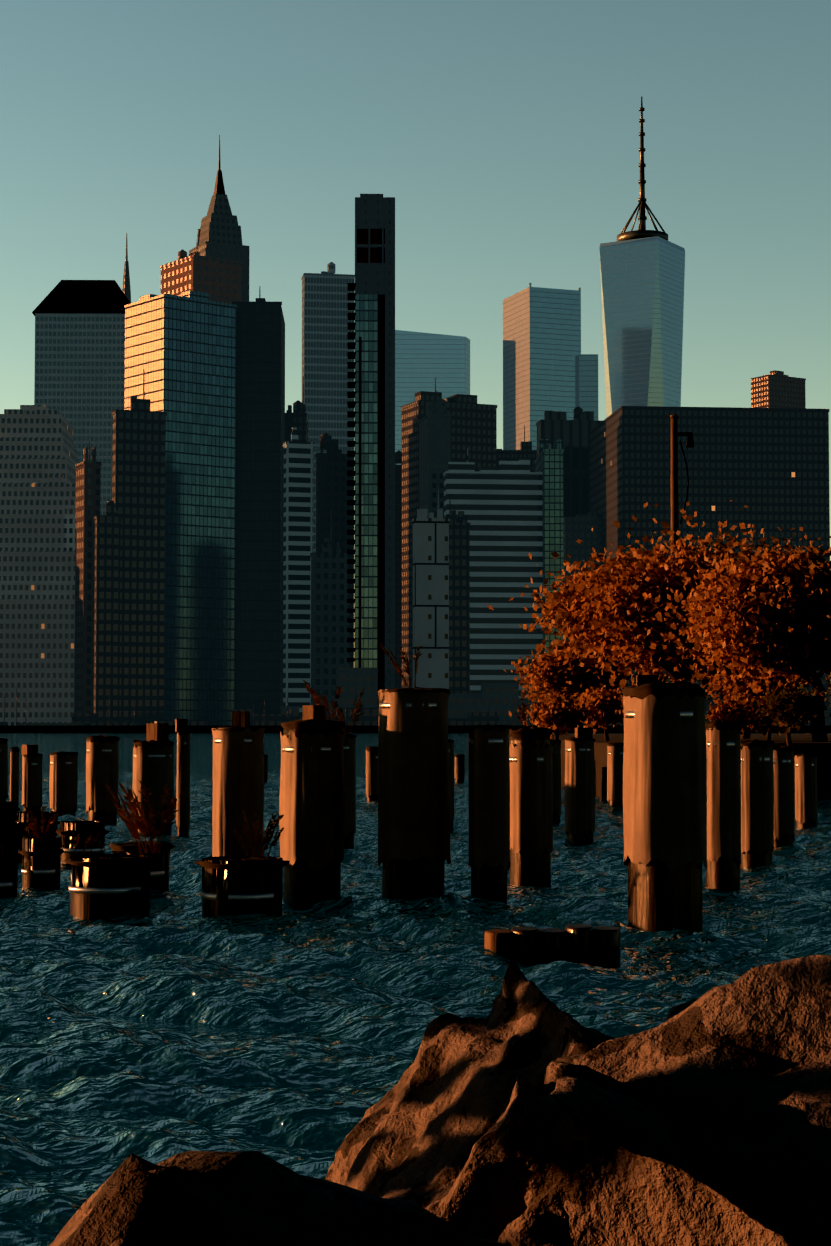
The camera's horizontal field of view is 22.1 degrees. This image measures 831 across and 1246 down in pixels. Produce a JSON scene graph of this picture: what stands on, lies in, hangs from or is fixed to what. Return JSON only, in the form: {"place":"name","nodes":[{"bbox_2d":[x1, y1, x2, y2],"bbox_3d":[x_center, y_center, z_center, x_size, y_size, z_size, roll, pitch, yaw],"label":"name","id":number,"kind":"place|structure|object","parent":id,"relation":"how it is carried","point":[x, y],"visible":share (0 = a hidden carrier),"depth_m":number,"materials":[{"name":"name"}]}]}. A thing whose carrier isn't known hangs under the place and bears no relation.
{"place":"outdoors","nodes":[
{"label":"outdoors","id":0,"kind":"place"},
{"bbox_2d":[122,233,130,302],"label":"spire","id":1,"kind":"structure","parent":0,"point":[126,289],"depth_m":1186.34,"materials":[{"name":"grey metal"}]},
{"bbox_2d":[0,682,817,931],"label":"wooden pilings","id":2,"kind":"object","parent":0,"point":[690,789],"depth_m":21.87,"materials":[{"name":"brown wood"}]},
{"bbox_2d":[21,675,657,754],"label":"timber pile heads","id":3,"kind":"object","parent":2,"relation":"on","point":[156,732],"visible":0.69,"depth_m":32.96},
{"bbox_2d":[23,641,668,856],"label":"plants","id":4,"kind":"object","parent":2,"relation":"on","point":[132,826],"visible":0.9,"depth_m":20.39,"materials":[{"name":"red plant"}]},
{"bbox_2d":[0,733,830,1245],"bbox_3d":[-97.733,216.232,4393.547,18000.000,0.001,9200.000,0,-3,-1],"label":"water","id":5,"kind":"structure","parent":0,"point":[200,749],"depth_m":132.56,"materials":[{"name":"blue liquid"}]},
{"bbox_2d":[48,1151,511,1245],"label":"boulder","id":6,"kind":"object","parent":5,"relation":"in","point":[220,1198],"visible":1,"depth_m":3.16,"materials":[{"name":"stone"}]},
{"bbox_2d":[324,960,614,1208],"bbox_3d":[0.231,2.021,5.169,2.005,2.405,2.112,-1,-3,13],"label":"boulder","id":7,"kind":"object","parent":5,"relation":"in","point":[425,1124],"visible":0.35,"depth_m":4.92,"materials":[{"name":"stone"}]},
{"bbox_2d":[484,924,619,968],"bbox_3d":[1.060,2.744,16.466,1.057,0.797,0.365,0,-3,-1],"label":"timber stub","id":8,"kind":"object","parent":5,"relation":"in","point":[597,946],"visible":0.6,"depth_m":16.33,"materials":[{"name":"brown wood"}]},
{"bbox_2d":[425,1061,805,1245],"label":"boulder","id":9,"kind":"object","parent":5,"relation":"on","point":[568,1154],"visible":0.71,"depth_m":3.78,"materials":[{"name":"stone"}]},
{"bbox_2d":[556,955,830,1245],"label":"boulder","id":10,"kind":"object","parent":5,"relation":"in","point":[736,1075],"visible":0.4,"depth_m":4.21,"materials":[{"name":"stone"}]},
{"bbox_2d":[0,726,830,732],"bbox_3d":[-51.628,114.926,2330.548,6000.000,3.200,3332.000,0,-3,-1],"label":"seawall","id":11,"kind":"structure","parent":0,"point":[192,729],"depth_m":667.53,"materials":[{"name":"grey"}]},
{"bbox_2d":[0,405,77,725],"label":"skyscraper","id":12,"kind":"structure","parent":11,"relation":"on","point":[38,456],"depth_m":765.03,"materials":[{"name":"stone"}]},
{"bbox_2d":[32,280,129,514],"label":"skyscraper","id":13,"kind":"structure","parent":11,"relation":"on","point":[80,355],"depth_m":1104.26,"materials":[{"name":"grey"}]},
{"bbox_2d":[74,442,101,712],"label":"skyscraper","id":14,"kind":"structure","parent":11,"relation":"on","point":[88,477],"depth_m":746.16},
{"bbox_2d":[94,501,121,722],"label":"dark building","id":15,"kind":"structure","parent":11,"relation":"on","point":[107,608],"depth_m":730.18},
{"bbox_2d":[112,377,166,725],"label":"dark building","id":16,"kind":"structure","parent":11,"relation":"on","point":[138,464],"depth_m":738.12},
{"bbox_2d":[124,290,236,725],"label":"skyscraper","id":17,"kind":"structure","parent":11,"relation":"on","point":[180,354],"depth_m":811.84,"materials":[{"name":"teal glass"}]},
{"bbox_2d":[160,248,242,303],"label":"building","id":18,"kind":"structure","parent":11,"relation":"on","point":[218,279],"depth_m":1016.42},
{"bbox_2d":[189,135,248,301],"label":"skyscraper","id":19,"kind":"structure","parent":11,"relation":"on","point":[219,235],"depth_m":1061.95,"materials":[{"name":"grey stone"}]},
{"bbox_2d":[232,289,284,713],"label":"skyscraper","id":20,"kind":"structure","parent":11,"relation":"on","point":[260,422],"depth_m":832.29,"materials":[{"name":"black glass"}]},
{"bbox_2d":[285,376,307,441],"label":"skyscraper","id":21,"kind":"structure","parent":11,"relation":"on","point":[297,417],"depth_m":904.27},
{"bbox_2d":[283,427,313,717],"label":"skyscraper","id":22,"kind":"structure","parent":11,"relation":"on","point":[298,511],"depth_m":782.41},
{"bbox_2d":[301,262,354,552],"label":"skyscraper","id":23,"kind":"structure","parent":11,"relation":"on","point":[325,339],"depth_m":1159.33,"materials":[{"name":"grey glass"}]},
{"bbox_2d":[310,511,350,717],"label":"grey building","id":24,"kind":"structure","parent":11,"relation":"on","point":[330,616],"depth_m":743.51,"materials":[{"name":"stone"}]},
{"bbox_2d":[315,432,353,667],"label":"dark building","id":25,"kind":"structure","parent":11,"relation":"on","point":[332,476],"depth_m":768.67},
{"bbox_2d":[336,194,394,707],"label":"skyscraper","id":26,"kind":"structure","parent":11,"relation":"on","point":[371,673],"depth_m":703.51,"materials":[{"name":"black glass"}]},
{"bbox_2d":[395,450,401,687],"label":"skyscraper","id":27,"kind":"structure","parent":11,"relation":"on","point":[398,558],"depth_m":1002.53,"materials":[{"name":"concrete"}]},
{"bbox_2d":[0,688,830,725],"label":"waterfront sheds","id":28,"kind":"object","parent":11,"relation":"on","point":[369,717],"visible":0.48,"depth_m":675.74,"materials":[{"name":"grey stone"}]},
{"bbox_2d":[412,489,449,688],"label":"skyscraper","id":29,"kind":"structure","parent":11,"relation":"on","point":[431,584],"depth_m":760.50,"materials":[{"name":"grey concrete"}]},
{"bbox_2d":[395,330,469,464],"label":"skyscraper","id":30,"kind":"structure","parent":11,"relation":"on","point":[423,361],"depth_m":1773.22,"materials":[{"name":"blue glass"}]},
{"bbox_2d":[418,390,451,517],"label":"skyscraper","id":31,"kind":"structure","parent":11,"relation":"on","point":[434,423],"depth_m":825.82,"materials":[{"name":"stone"}]},
{"bbox_2d":[401,377,496,687],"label":"skyscraper","id":32,"kind":"structure","parent":11,"relation":"on","point":[473,426],"depth_m":914.47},
{"bbox_2d":[445,499,469,692],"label":"skyscraper","id":33,"kind":"structure","parent":11,"relation":"on","point":[459,603],"depth_m":777.23,"materials":[{"name":"grey concrete"}]},
{"bbox_2d":[443,448,542,697],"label":"striped building","id":34,"kind":"structure","parent":11,"relation":"on","point":[500,506],"depth_m":804.71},
{"bbox_2d":[534,437,563,654],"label":"skyscraper","id":35,"kind":"structure","parent":34,"relation":"attached to","point":[548,462],"depth_m":801.40,"materials":[{"name":"teal glass"}]},
{"bbox_2d":[448,683,544,725],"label":"building","id":36,"kind":"structure","parent":11,"relation":"on","point":[503,699],"depth_m":690.19,"materials":[{"name":"grey stone"}]},
{"bbox_2d":[497,425,536,471],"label":"low building","id":37,"kind":"structure","parent":11,"relation":"on","point":[525,451],"depth_m":1257.91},
{"bbox_2d":[503,283,580,449],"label":"skyscraper","id":38,"kind":"structure","parent":11,"relation":"on","point":[541,339],"depth_m":1725.42,"materials":[{"name":"grey glass"}]},
{"bbox_2d":[579,354,597,420],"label":"skyscraper","id":39,"kind":"structure","parent":38,"relation":"attached to","point":[588,382],"depth_m":1725.02,"materials":[{"name":"blue glass"}]},
{"bbox_2d":[536,406,601,517],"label":"skyscraper","id":40,"kind":"structure","parent":11,"relation":"on","point":[573,435],"depth_m":1008.51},
{"bbox_2d":[563,512,601,648],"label":"low building","id":41,"kind":"structure","parent":11,"relation":"on","point":[577,527],"depth_m":954.86,"materials":[{"name":"grey stone"}]},
{"bbox_2d":[599,97,684,416],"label":"skyscraper","id":42,"kind":"structure","parent":11,"relation":"on","point":[642,270],"depth_m":1823.35,"materials":[{"name":"blue glass"}]},
{"bbox_2d":[589,406,830,708],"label":"building","id":43,"kind":"structure","parent":11,"relation":"on","point":[769,467],"depth_m":911.09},
{"bbox_2d":[751,370,805,408],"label":"lit building","id":44,"kind":"structure","parent":11,"relation":"on","point":[776,389],"depth_m":1524.15,"materials":[{"name":"concrete"}]},
{"bbox_2d":[0,0,830,560],"label":"sky","id":45,"kind":"structure","parent":0,"point":[503,135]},
{"bbox_2d":[468,734,830,801],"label":"pier","id":46,"kind":"structure","parent":0,"point":[803,744],"depth_m":50.90,"materials":[{"name":"grey"}]},
{"bbox_2d":[509,688,594,738],"bbox_3d":[3.683,2.430,55.824,2.173,1.469,1.876,-2,-3,32],"label":"shrub","id":47,"kind":"object","parent":46,"relation":"on","point":[556,715],"visible":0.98,"depth_m":55.64,"materials":[{"name":"orange plant"}]},
{"bbox_2d":[503,628,652,737],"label":"autumn tree","id":48,"kind":"object","parent":46,"relation":"on","point":[548,670],"visible":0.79,"depth_m":72.78,"materials":[{"name":"orange plant"}]},
{"bbox_2d":[570,677,635,740],"bbox_3d":[5.196,2.401,58.886,2.054,1.843,2.224,1,-3,-22],"label":"shrub","id":49,"kind":"object","parent":46,"relation":"on","point":[606,705],"visible":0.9,"depth_m":58.40,"materials":[{"name":"orange plant"}]},
{"bbox_2d":[487,500,792,703],"bbox_3d":[7.091,-0.062,62.577,9.471,7.142,10.140,0,-3,-1],"label":"autumn tree","id":50,"kind":"object","parent":46,"relation":"on","point":[609,611],"visible":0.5,"depth_m":61.38,"materials":[{"name":"orange plant"}]},
{"bbox_2d":[615,677,681,723],"bbox_3d":[6.403,2.285,55.856,2.276,1.779,2.580,0,-3,-1],"label":"shrub","id":51,"kind":"object","parent":46,"relation":"on","point":[620,698],"visible":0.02,"depth_m":56.41,"materials":[{"name":"orange plant"}]},
{"bbox_2d":[670,415,693,682],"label":"lamp pole","id":52,"kind":"object","parent":46,"relation":"on","point":[675,433],"visible":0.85,"depth_m":66.38,"materials":[{"name":"black metal"}]},
{"bbox_2d":[706,689,756,734],"bbox_3d":[8.844,2.531,59.178,1.662,1.590,1.728,0,-3,-1],"label":"shrub","id":53,"kind":"object","parent":46,"relation":"on","point":[724,711],"visible":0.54,"depth_m":58.88,"materials":[{"name":"orange plant"}]},
{"bbox_2d":[650,505,830,741],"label":"autumn tree","id":54,"kind":"object","parent":46,"relation":"on","point":[768,614],"visible":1,"depth_m":54.68,"materials":[{"name":"orange plant"}]},
{"bbox_2d":[690,661,827,738],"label":"autumn tree","id":55,"kind":"object","parent":46,"relation":"on","point":[721,688],"visible":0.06,"depth_m":69.47,"materials":[{"name":"orange plant"}]},
{"bbox_2d":[730,680,809,739],"bbox_3d":[9.339,2.335,56.019,2.434,1.674,1.912,2,-3,-35],"label":"shrub","id":56,"kind":"object","parent":46,"relation":"on","point":[752,716],"visible":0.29,"depth_m":55.85,"materials":[{"name":"orange plant"}]},
{"bbox_2d":[750,674,830,745],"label":"olive shrub","id":57,"kind":"object","parent":46,"relation":"on","point":[791,707],"visible":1,"depth_m":47.72,"materials":[{"name":"brown plant"}]}
]}

